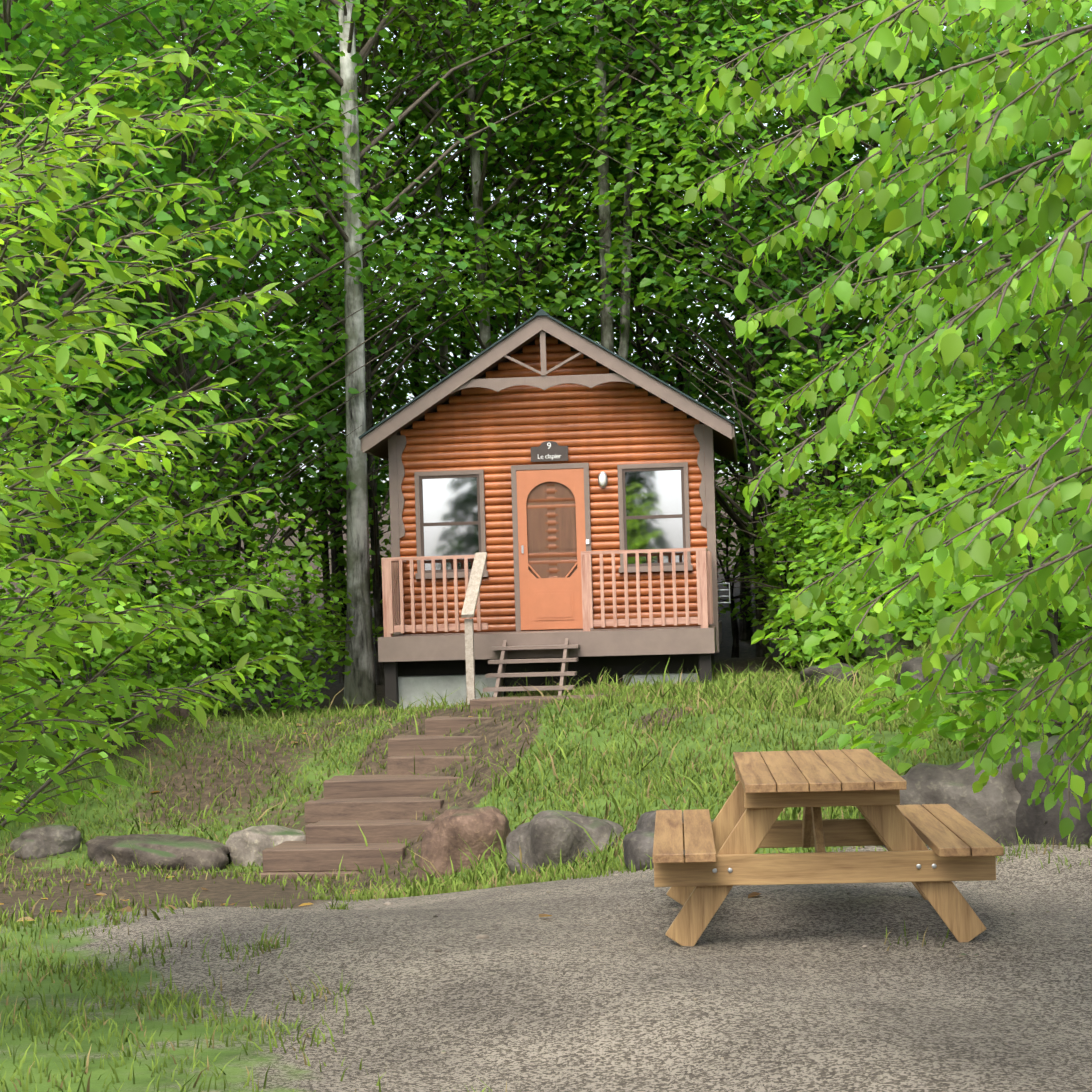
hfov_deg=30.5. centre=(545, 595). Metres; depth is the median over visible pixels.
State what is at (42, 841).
rock
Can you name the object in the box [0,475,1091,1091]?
terrain
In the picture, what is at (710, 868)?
picnic table
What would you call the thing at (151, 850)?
rock
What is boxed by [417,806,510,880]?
rock
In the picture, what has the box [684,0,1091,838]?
tree
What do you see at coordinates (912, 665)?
rock
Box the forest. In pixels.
[0,0,1091,821]
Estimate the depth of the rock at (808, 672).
21.77 m
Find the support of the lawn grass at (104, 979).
on the terrain at (782, 983)
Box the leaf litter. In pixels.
[0,691,760,920]
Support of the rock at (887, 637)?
on the terrain at (782, 983)
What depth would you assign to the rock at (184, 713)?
22.29 m
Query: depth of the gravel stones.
9.00 m
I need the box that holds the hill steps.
[261,695,597,878]
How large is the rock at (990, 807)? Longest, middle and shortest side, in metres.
1.023 x 0.874 x 0.683 m
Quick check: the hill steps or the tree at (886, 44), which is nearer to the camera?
the tree at (886, 44)
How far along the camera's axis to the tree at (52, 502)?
7.74 m
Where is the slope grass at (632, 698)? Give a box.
[0,610,1091,932]
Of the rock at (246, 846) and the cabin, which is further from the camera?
the cabin
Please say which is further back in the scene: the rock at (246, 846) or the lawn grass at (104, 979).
the rock at (246, 846)
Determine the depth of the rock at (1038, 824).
11.73 m
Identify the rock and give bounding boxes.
[9,825,82,859]
[72,671,189,730]
[85,834,229,870]
[225,825,305,865]
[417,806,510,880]
[506,810,623,874]
[623,809,713,870]
[800,662,858,685]
[860,620,920,663]
[882,758,1020,847]
[897,654,998,690]
[1010,732,1091,844]
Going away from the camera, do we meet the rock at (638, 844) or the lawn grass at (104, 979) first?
the lawn grass at (104, 979)
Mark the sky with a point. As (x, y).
(425, 273)
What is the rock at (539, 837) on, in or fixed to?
on the terrain at (782, 983)
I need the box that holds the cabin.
[359,309,737,709]
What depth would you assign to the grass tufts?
11.19 m
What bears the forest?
on the terrain at (782, 983)
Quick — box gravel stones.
[134,844,1091,1058]
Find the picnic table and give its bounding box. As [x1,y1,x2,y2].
[652,749,1003,945]
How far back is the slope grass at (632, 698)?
17.53 m
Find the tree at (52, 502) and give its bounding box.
[0,44,323,832]
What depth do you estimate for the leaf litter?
13.24 m
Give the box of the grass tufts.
[66,829,1089,1091]
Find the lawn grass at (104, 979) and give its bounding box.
[0,900,383,1091]
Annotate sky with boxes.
[4,0,1091,502]

